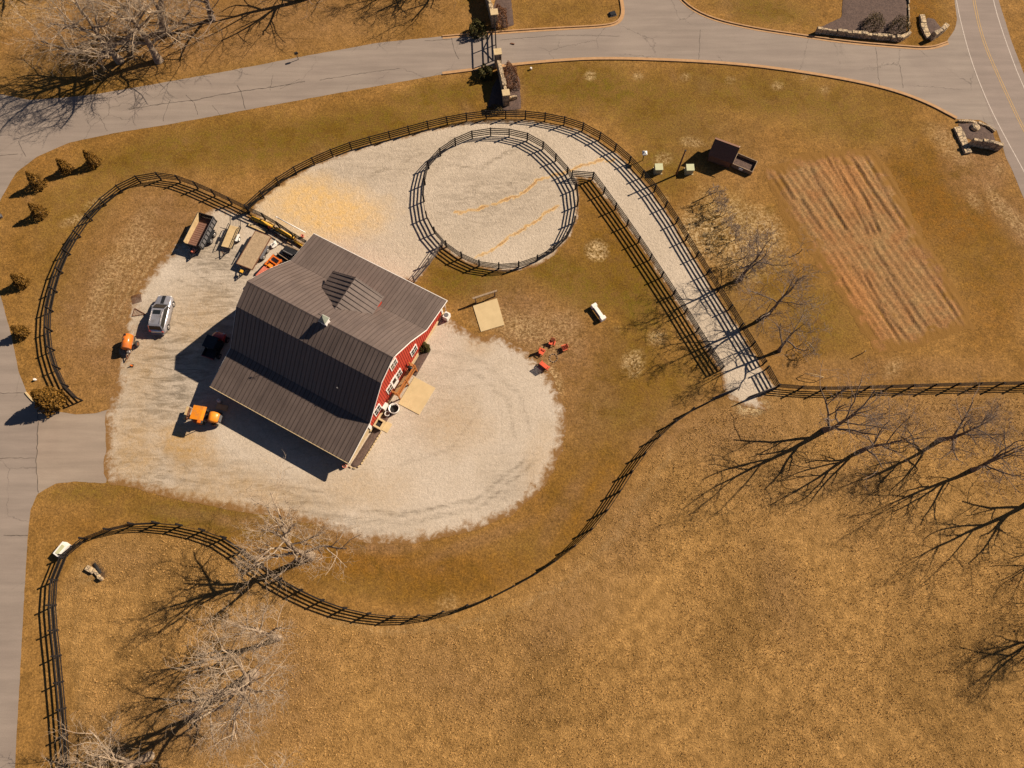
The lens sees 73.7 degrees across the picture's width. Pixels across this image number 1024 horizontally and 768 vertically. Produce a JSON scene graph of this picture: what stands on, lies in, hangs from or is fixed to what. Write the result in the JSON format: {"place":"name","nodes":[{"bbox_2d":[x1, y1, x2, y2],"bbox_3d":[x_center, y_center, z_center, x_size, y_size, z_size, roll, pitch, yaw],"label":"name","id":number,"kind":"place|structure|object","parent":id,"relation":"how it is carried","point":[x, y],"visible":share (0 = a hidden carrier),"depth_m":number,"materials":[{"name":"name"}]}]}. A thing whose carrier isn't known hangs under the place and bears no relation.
{"place":"outdoors","nodes":[
{"label":"outdoors","id":0,"kind":"place"},
{"bbox_2d":[215,403,227,410],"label":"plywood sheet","id":1,"kind":"object","parent":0,"point":[222,407],"visible":1,"depth_m":70.86,"materials":[{"name":"brown wood"}]},
{"bbox_2d":[0,0,1020,767],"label":"road","id":2,"kind":"structure","parent":0,"point":[944,78],"depth_m":83.26,"materials":[{"name":"asphalt"}]},
{"bbox_2d":[0,35,901,535],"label":"road cracks","id":3,"kind":"object","parent":2,"relation":"on","point":[212,105],"visible":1,"depth_m":82.46,"materials":[{"name":"asphalt"}]},
{"bbox_2d":[0,0,1023,767],"bbox_3d":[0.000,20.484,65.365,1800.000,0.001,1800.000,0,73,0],"label":"ground","id":4,"kind":"structure","parent":0,"point":[636,372],"depth_m":68.38,"materials":[{"name":"brown plant"}]},
{"bbox_2d":[9,273,31,290],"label":"evergreen","id":5,"kind":"object","parent":4,"relation":"on","point":[17,279],"visible":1,"depth_m":74.23,"materials":[{"name":"brown plant"}]},
{"bbox_2d":[10,324,31,341],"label":"evergreen","id":6,"kind":"object","parent":4,"relation":"on","point":[21,329],"visible":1,"depth_m":72.56,"materials":[{"name":"brown plant"}]},
{"bbox_2d":[25,171,47,191],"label":"evergreen","id":7,"kind":"object","parent":4,"relation":"on","point":[34,178],"visible":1,"depth_m":77.91,"materials":[{"name":"brown plant"}]},
{"bbox_2d":[27,202,49,220],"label":"evergreen","id":8,"kind":"object","parent":4,"relation":"on","point":[36,209],"visible":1,"depth_m":76.82,"materials":[{"name":"brown plant"}]},
{"bbox_2d":[30,386,70,418],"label":"evergreen","id":9,"kind":"object","parent":4,"relation":"on","point":[40,397],"visible":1,"depth_m":69.62,"materials":[{"name":"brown plant"}]},
{"bbox_2d":[53,542,71,557],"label":"trough","id":10,"kind":"object","parent":4,"relation":"on","point":[62,547],"visible":0.9,"depth_m":66.02,"materials":[{"name":"white paint"}]},
{"bbox_2d":[55,157,74,175],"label":"evergreen","id":11,"kind":"object","parent":4,"relation":"on","point":[64,165],"visible":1,"depth_m":78.49,"materials":[{"name":"brown plant"}]},
{"bbox_2d":[36,405,106,492],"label":"driveway apron","id":12,"kind":"object","parent":4,"relation":"on","point":[71,448],"visible":0.98,"depth_m":69.71,"materials":[{"name":"concrete"}]},
{"bbox_2d":[82,149,102,169],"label":"evergreen","id":13,"kind":"object","parent":4,"relation":"on","point":[88,156],"visible":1,"depth_m":78.82,"materials":[{"name":"brown plant"}]},
{"bbox_2d":[84,565,103,580],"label":"culvert headwall","id":14,"kind":"object","parent":4,"relation":"on","point":[90,569],"visible":1,"depth_m":65.83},
{"bbox_2d":[40,706,160,767],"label":"bare tree","id":15,"kind":"object","parent":4,"relation":"on","point":[148,756],"visible":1,"depth_m":56.55,"materials":[{"name":"grey plant"}]},
{"bbox_2d":[0,0,209,73],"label":"bare tree","id":16,"kind":"object","parent":4,"relation":"on","point":[118,59],"visible":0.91,"depth_m":77.48,"materials":[{"name":"grey plant"}]},
{"bbox_2d":[23,0,229,81],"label":"bare tree","id":17,"kind":"object","parent":4,"relation":"on","point":[157,59],"visible":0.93,"depth_m":78.48,"materials":[{"name":"grey plant"}]},
{"bbox_2d":[43,172,248,400],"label":"board fence","id":18,"kind":"object","parent":4,"relation":"on","point":[49,347],"visible":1,"depth_m":76.08,"materials":[{"name":"wood"}]},
{"bbox_2d":[103,0,201,48],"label":"bare tree","id":19,"kind":"object","parent":4,"relation":"on","point":[161,20],"visible":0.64,"depth_m":79.96,"materials":[{"name":"grey plant"}]},
{"bbox_2d":[149,0,218,45],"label":"bare tree","id":20,"kind":"object","parent":4,"relation":"on","point":[210,12],"visible":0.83,"depth_m":81.30,"materials":[{"name":"grey plant"}]},
{"bbox_2d":[158,605,302,767],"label":"bare tree","id":21,"kind":"object","parent":4,"relation":"on","point":[222,693],"visible":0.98,"depth_m":53.64,"materials":[{"name":"grey plant"}]},
{"bbox_2d":[196,595,302,686],"bbox_3d":[-22.528,21.871,59.735,7.912,9.986,7.655,-42,77,-12],"label":"bare tree","id":22,"kind":"object","parent":4,"relation":"on","point":[270,635],"visible":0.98,"depth_m":58.90,"materials":[{"name":"grey plant"}]},
{"bbox_2d":[233,740,303,767],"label":"bare tree","id":23,"kind":"object","parent":4,"relation":"on","point":[284,761],"visible":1,"depth_m":57.15,"materials":[{"name":"grey plant"}]},
{"bbox_2d":[227,456,368,601],"bbox_3d":[-20.327,13.953,60.065,13.617,14.055,11.944,38,76,11],"label":"bare tree","id":24,"kind":"object","parent":4,"relation":"on","point":[309,554],"visible":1,"depth_m":59.63,"materials":[{"name":"grey plant"}]},
{"bbox_2d":[103,206,566,543],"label":"gravel lot","id":25,"kind":"structure","parent":4,"relation":"on","point":[476,444],"depth_m":70.08,"materials":[{"name":"gravel"}]},
{"bbox_2d":[121,333,138,359],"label":"tank trailer","id":26,"kind":"object","parent":25,"relation":"on","point":[127,341],"visible":1,"depth_m":71.95,"materials":[{"name":"orange paint"}]},
{"bbox_2d":[148,295,174,334],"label":"car","id":27,"kind":"object","parent":25,"relation":"on","point":[163,306],"visible":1,"depth_m":72.81,"materials":[{"name":"silver metal"}]},
{"bbox_2d":[183,212,216,257],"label":"dump trailer","id":28,"kind":"object","parent":25,"relation":"on","point":[201,233],"visible":1,"depth_m":76.10,"materials":[{"name":"metal"}]},
{"bbox_2d":[183,405,221,426],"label":"orange tractor","id":29,"kind":"object","parent":25,"relation":"on","point":[198,415],"visible":1,"depth_m":69.36,"materials":[{"name":"orange paint"}]},
{"bbox_2d":[201,331,229,359],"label":"utility vehicle","id":30,"kind":"object","parent":25,"relation":"on","point":[215,342],"visible":1,"depth_m":71.90,"materials":[{"name":"red paint"}]},
{"bbox_2d":[219,216,240,255],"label":"utility trailer","id":31,"kind":"object","parent":25,"relation":"on","point":[230,236],"visible":1,"depth_m":76.35,"materials":[{"name":"brown wood"}]},
{"bbox_2d":[235,231,271,276],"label":"flatbed trailer","id":32,"kind":"object","parent":25,"relation":"on","point":[255,248],"visible":1,"depth_m":75.71,"materials":[{"name":"brown wood"}]},
{"bbox_2d":[256,252,289,275],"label":"red tractor","id":33,"kind":"object","parent":25,"relation":"on","point":[279,257],"visible":0.52,"depth_m":74.71,"materials":[{"name":"paint"}]},
{"bbox_2d":[281,244,298,257],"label":"box blade","id":34,"kind":"object","parent":25,"relation":"on","point":[289,251],"visible":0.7,"depth_m":75.80,"materials":[{"name":"black paint"}]},
{"bbox_2d":[209,233,447,463],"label":"barn","id":35,"kind":"structure","parent":25,"relation":"on","point":[329,338],"depth_m":67.77,"materials":[{"name":"brown metal"},{"name":"red painted siding"},{"name":"white paint"}]},
{"bbox_2d":[390,375,398,388],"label":"door","id":36,"kind":"structure","parent":35,"relation":"in","point":[394,381],"depth_m":69.59,"materials":[{"name":"white paint"}]},
{"bbox_2d":[351,401,394,467],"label":"mulch bed","id":37,"kind":"object","parent":25,"relation":"on","point":[364,449],"visible":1,"depth_m":69.74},
{"bbox_2d":[373,417,385,430],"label":"hatch box","id":38,"kind":"object","parent":25,"relation":"on","point":[379,423],"visible":1,"depth_m":70.02,"materials":[{"name":"wood"}]},
{"bbox_2d":[382,422,391,432],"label":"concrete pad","id":39,"kind":"object","parent":25,"relation":"on","point":[387,426],"visible":1,"depth_m":70.32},
{"bbox_2d":[388,403,398,413],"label":"stock tub","id":40,"kind":"object","parent":25,"relation":"on","point":[393,408],"visible":1,"depth_m":70.72,"materials":[{"name":"white paint"}]},
{"bbox_2d":[391,362,417,399],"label":"timber deck","id":41,"kind":"structure","parent":25,"relation":"on","point":[400,387],"depth_m":70.58,"materials":[{"name":"brown wood"}]},
{"bbox_2d":[398,377,434,414],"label":"concrete pad","id":42,"kind":"object","parent":25,"relation":"on","point":[416,395],"visible":1,"depth_m":71.33,"materials":[{"name":"concrete"}]},
{"bbox_2d":[413,349,430,375],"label":"mulch bed","id":43,"kind":"object","parent":25,"relation":"on","point":[420,360],"visible":0.77,"depth_m":72.46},
{"bbox_2d":[420,341,429,352],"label":"round shrub","id":44,"kind":"object","parent":43,"relation":"on","point":[423,347],"visible":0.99,"depth_m":72.40,"materials":[{"name":"green plant"}]},
{"bbox_2d":[45,397,714,767],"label":"board fence","id":45,"kind":"object","parent":4,"relation":"on","point":[49,604],"visible":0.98,"depth_m":64.53,"materials":[{"name":"wood"}]},
{"bbox_2d":[468,18,486,39],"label":"boxwood","id":46,"kind":"object","parent":4,"relation":"on","point":[474,24],"visible":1,"depth_m":84.59,"materials":[{"name":"green plant"}]},
{"bbox_2d":[472,290,496,302],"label":"hitching rail","id":47,"kind":"object","parent":4,"relation":"on","point":[482,295],"visible":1,"depth_m":73.45,"materials":[{"name":"brown wood"}]},
{"bbox_2d":[478,63,493,80],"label":"boxwood","id":48,"kind":"object","parent":4,"relation":"on","point":[484,70],"visible":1,"depth_m":82.66,"materials":[{"name":"green plant"}]},
{"bbox_2d":[473,298,503,331],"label":"concrete pad","id":49,"kind":"object","parent":4,"relation":"on","point":[488,314],"visible":1,"depth_m":74.04,"materials":[{"name":"concrete"}]},
{"bbox_2d":[485,0,497,27],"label":"stone wall","id":50,"kind":"structure","parent":4,"relation":"on","point":[492,11],"depth_m":84.66,"materials":[{"name":"stone"}]},
{"bbox_2d":[493,48,509,105],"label":"stone wall","id":51,"kind":"structure","parent":4,"relation":"on","point":[500,72],"depth_m":81.86,"materials":[{"name":"stone"}]},
{"bbox_2d":[493,0,513,27],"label":"mulch bed","id":52,"kind":"object","parent":4,"relation":"on","point":[507,4],"visible":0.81,"depth_m":86.54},
{"bbox_2d":[495,3,508,29],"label":"hedge","id":53,"kind":"object","parent":52,"relation":"on","point":[504,12],"visible":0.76,"depth_m":85.39,"materials":[{"name":"orange plant"}]},
{"bbox_2d":[488,64,520,109],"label":"mulch bed","id":54,"kind":"object","parent":4,"relation":"on","point":[496,95],"visible":0.7,"depth_m":82.67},
{"bbox_2d":[487,103,503,115],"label":"shrub","id":55,"kind":"object","parent":54,"relation":"on","point":[494,104],"visible":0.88,"depth_m":81.68,"materials":[{"name":"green plant"}]},
{"bbox_2d":[503,60,519,90],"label":"hedge","id":56,"kind":"object","parent":54,"relation":"on","point":[510,65],"visible":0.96,"depth_m":82.61,"materials":[{"name":"orange plant"}]},
{"bbox_2d":[442,0,621,36],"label":"kerb","id":57,"kind":"structure","parent":4,"relation":"on","point":[541,28],"depth_m":85.66,"materials":[{"name":"concrete"}]},
{"bbox_2d":[443,0,624,38],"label":"gutter","id":58,"kind":"object","parent":4,"relation":"on","point":[619,21],"visible":0.99,"depth_m":85.71,"materials":[{"name":"concrete"}]},
{"bbox_2d":[591,303,605,321],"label":"white bench","id":59,"kind":"object","parent":4,"relation":"on","point":[598,313],"visible":1,"depth_m":73.69,"materials":[{"name":"paint"}]},
{"bbox_2d":[571,170,724,370],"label":"board fence","id":60,"kind":"object","parent":4,"relation":"on","point":[628,222],"visible":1,"depth_m":75.20,"materials":[{"name":"wood"}]},
{"bbox_2d":[653,163,662,174],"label":"utility box","id":61,"kind":"object","parent":4,"relation":"on","point":[657,168],"visible":1,"depth_m":78.82,"materials":[{"name":"green paint"}]},
{"bbox_2d":[684,164,694,174],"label":"utility box","id":62,"kind":"object","parent":4,"relation":"on","point":[689,169],"visible":1,"depth_m":78.82,"materials":[{"name":"green paint"}]},
{"bbox_2d":[442,58,956,118],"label":"kerb","id":63,"kind":"structure","parent":4,"relation":"on","point":[933,106],"depth_m":83.87,"materials":[{"name":"concrete"}]},
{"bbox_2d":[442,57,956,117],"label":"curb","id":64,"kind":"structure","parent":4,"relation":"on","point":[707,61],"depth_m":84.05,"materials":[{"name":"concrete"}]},
{"bbox_2d":[708,183,727,202],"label":"bare shrub","id":65,"kind":"object","parent":4,"relation":"on","point":[718,192],"visible":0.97,"depth_m":76.86,"materials":[{"name":"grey plant"}]},
{"bbox_2d":[713,193,734,214],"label":"bare shrub","id":66,"kind":"object","parent":4,"relation":"on","point":[721,204],"visible":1,"depth_m":76.26,"materials":[{"name":"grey plant"}]},
{"bbox_2d":[708,137,739,167],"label":"garden shed","id":67,"kind":"structure","parent":4,"relation":"on","point":[722,153],"depth_m":78.09,"materials":[{"name":"brown"}]},
{"bbox_2d":[721,215,738,230],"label":"bare shrub","id":68,"kind":"object","parent":4,"relation":"on","point":[732,221],"visible":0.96,"depth_m":75.92,"materials":[{"name":"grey plant"}]},
{"bbox_2d":[728,222,747,246],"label":"bare shrub","id":69,"kind":"object","parent":4,"relation":"on","point":[736,234],"visible":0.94,"depth_m":75.24,"materials":[{"name":"brown plant"}]},
{"bbox_2d":[731,153,757,174],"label":"raised planter","id":70,"kind":"object","parent":4,"relation":"on","point":[744,164],"visible":0.88,"depth_m":79.53,"materials":[{"name":"brown wood"}]},
{"bbox_2d":[735,239,764,260],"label":"bare shrub","id":71,"kind":"object","parent":4,"relation":"on","point":[743,251],"visible":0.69,"depth_m":74.27,"materials":[{"name":"brown plant"}]},
{"bbox_2d":[744,260,768,277],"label":"bare shrub","id":72,"kind":"object","parent":4,"relation":"on","point":[755,266],"visible":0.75,"depth_m":73.95,"materials":[{"name":"brown plant"}]},
{"bbox_2d":[718,215,815,292],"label":"bare tree","id":73,"kind":"object","parent":4,"relation":"on","point":[747,267],"visible":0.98,"depth_m":69.73,"materials":[{"name":"grey plant"}]},
{"bbox_2d":[764,365,780,388],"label":"board fence","id":74,"kind":"object","parent":4,"relation":"on","point":[766,369],"visible":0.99,"depth_m":71.18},
{"bbox_2d":[745,386,775,399],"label":"farm gate","id":75,"kind":"structure","parent":74,"relation":"attached to","point":[762,392],"depth_m":70.72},
{"bbox_2d":[730,254,832,339],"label":"bare tree","id":76,"kind":"object","parent":4,"relation":"on","point":[771,310],"visible":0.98,"depth_m":67.86,"materials":[{"name":"grey plant"}]},
{"bbox_2d":[760,283,831,366],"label":"bare tree","id":77,"kind":"object","parent":4,"relation":"on","point":[779,349],"visible":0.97,"depth_m":67.86,"materials":[{"name":"grey plant"}]},
{"bbox_2d":[802,341,819,358],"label":"bare shrub","id":78,"kind":"object","parent":4,"relation":"on","point":[814,350],"visible":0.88,"depth_m":71.61,"materials":[{"name":"brown plant"}]},
{"bbox_2d":[680,0,948,49],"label":"gutter","id":79,"kind":"object","parent":4,"relation":"on","point":[800,36],"visible":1,"depth_m":85.29,"materials":[{"name":"concrete"}]},
{"bbox_2d":[683,0,947,47],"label":"kerb","id":80,"kind":"structure","parent":4,"relation":"on","point":[692,7],"depth_m":85.29,"materials":[{"name":"concrete"}]},
{"bbox_2d":[815,26,911,41],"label":"stone wall","id":81,"kind":"structure","parent":4,"relation":"on","point":[859,34],"depth_m":84.78,"materials":[{"name":"stone"}]},
{"bbox_2d":[822,0,906,35],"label":"mulch bed","id":82,"kind":"object","parent":4,"relation":"on","point":[855,14],"visible":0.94,"depth_m":86.34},
{"bbox_2d":[862,11,885,32],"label":"open shrub","id":83,"kind":"object","parent":82,"relation":"on","point":[877,18],"visible":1,"depth_m":85.17,"materials":[{"name":"brown plant"}]},
{"bbox_2d":[888,15,912,35],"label":"open shrub","id":84,"kind":"object","parent":82,"relation":"on","point":[899,21],"visible":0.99,"depth_m":85.03,"materials":[{"name":"brown plant"}]},
{"bbox_2d":[807,349,931,464],"bbox_3d":[33.169,2.570,63.853,10.397,13.682,12.644,4,73,1],"label":"bare tree","id":85,"kind":"object","parent":4,"relation":"on","point":[828,428],"visible":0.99,"depth_m":63.23,"materials":[{"name":"grey plant"}]},
{"bbox_2d":[764,148,974,352],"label":"garden plot","id":86,"kind":"object","parent":4,"relation":"on","point":[894,263],"visible":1,"depth_m":76.56,"materials":[{"name":"soil"}]},
{"bbox_2d":[840,385,956,489],"bbox_3d":[35.030,4.724,64.882,9.621,10.410,7.911,-31,75,-9],"label":"bare tree","id":87,"kind":"object","parent":4,"relation":"on","point":[863,450],"visible":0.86,"depth_m":64.21,"materials":[{"name":"grey plant"}]},
{"bbox_2d":[776,381,1023,391],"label":"board fence","id":88,"kind":"object","parent":4,"relation":"on","point":[932,385],"visible":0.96,"depth_m":70.82,"materials":[{"name":"wood"}]},
{"bbox_2d":[919,14,930,38],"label":"stone wall","id":89,"kind":"structure","parent":4,"relation":"on","point":[924,27],"depth_m":85.52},
{"bbox_2d":[926,18,940,33],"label":"mulch bed","id":90,"kind":"object","parent":4,"relation":"on","point":[932,25],"visible":0.84,"depth_m":85.84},
{"bbox_2d":[929,23,949,40],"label":"stone wall","id":91,"kind":"structure","parent":4,"relation":"on","point":[935,34],"depth_m":84.44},
{"bbox_2d":[953,126,971,153],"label":"stone wall","id":92,"kind":"structure","parent":4,"relation":"on","point":[961,138],"depth_m":80.55,"materials":[{"name":"stone"}]},
{"bbox_2d":[958,123,994,140],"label":"mulch bed","id":93,"kind":"object","parent":4,"relation":"on","point":[983,132],"visible":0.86,"depth_m":81.06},
{"bbox_2d":[957,119,995,131],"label":"edging stones","id":94,"kind":"object","parent":4,"relation":"on","point":[992,129],"visible":1,"depth_m":81.33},
{"bbox_2d":[929,372,1023,470],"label":"bare tree","id":95,"kind":"object","parent":4,"relation":"on","point":[955,435],"visible":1,"depth_m":64.60,"materials":[{"name":"grey plant"}]},
{"bbox_2d":[969,138,1003,150],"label":"stone wall","id":96,"kind":"structure","parent":4,"relation":"on","point":[993,145],"depth_m":79.73,"materials":[{"name":"stone"}]},
{"bbox_2d":[956,0,1023,197],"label":"highway","id":97,"kind":"structure","parent":4,"relation":"on","point":[1002,110],"depth_m":83.84,"materials":[{"name":"asphalt"}]},
{"bbox_2d":[956,0,1023,171],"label":"road marking","id":98,"kind":"object","parent":97,"relation":"on","point":[983,91],"visible":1,"depth_m":82.85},
{"bbox_2d":[973,1,1023,131],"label":"road marking","id":99,"kind":"object","parent":97,"relation":"on","point":[994,69],"visible":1,"depth_m":83.88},
{"bbox_2d":[993,0,1023,86],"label":"road marking","id":100,"kind":"object","parent":97,"relation":"on","point":[1007,45],"visible":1,"depth_m":84.97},
{"bbox_2d":[970,414,1023,508],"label":"bare tree","id":101,"kind":"object","parent":4,"relation":"on","point":[984,465],"visible":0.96,"depth_m":64.16,"materials":[{"name":"grey plant"}]},
{"bbox_2d":[251,119,773,410],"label":"arena sand","id":102,"kind":"structure","parent":0,"point":[500,199],"depth_m":78.11,"materials":[{"name":"sand"}]},
{"bbox_2d":[251,216,274,227],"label":"jump pole","id":103,"kind":"object","parent":102,"relation":"on","point":[261,221],"visible":1,"depth_m":77.15,"materials":[{"name":"yellow paint"}]},
{"bbox_2d":[244,206,306,242],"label":"board fence","id":104,"kind":"object","parent":102,"relation":"on","point":[280,226],"visible":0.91,"depth_m":76.54,"materials":[{"name":"wood"}]},
{"bbox_2d":[275,227,294,239],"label":"jump pole","id":105,"kind":"object","parent":102,"relation":"on","point":[284,232],"visible":1,"depth_m":76.76,"materials":[{"name":"yellow paint"}]},
{"bbox_2d":[412,239,442,282],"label":"board fence","id":106,"kind":"object","parent":102,"relation":"on","point":[428,261],"visible":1,"depth_m":75.15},
{"bbox_2d":[422,127,578,268],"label":"board fence","id":107,"kind":"object","parent":102,"relation":"on","point":[427,167],"visible":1,"depth_m":78.36,"materials":[{"name":"wood"}]},
{"bbox_2d":[243,110,766,365],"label":"board fence","id":108,"kind":"object","parent":102,"relation":"on","point":[687,236],"visible":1,"depth_m":79.23,"materials":[{"name":"wood"}]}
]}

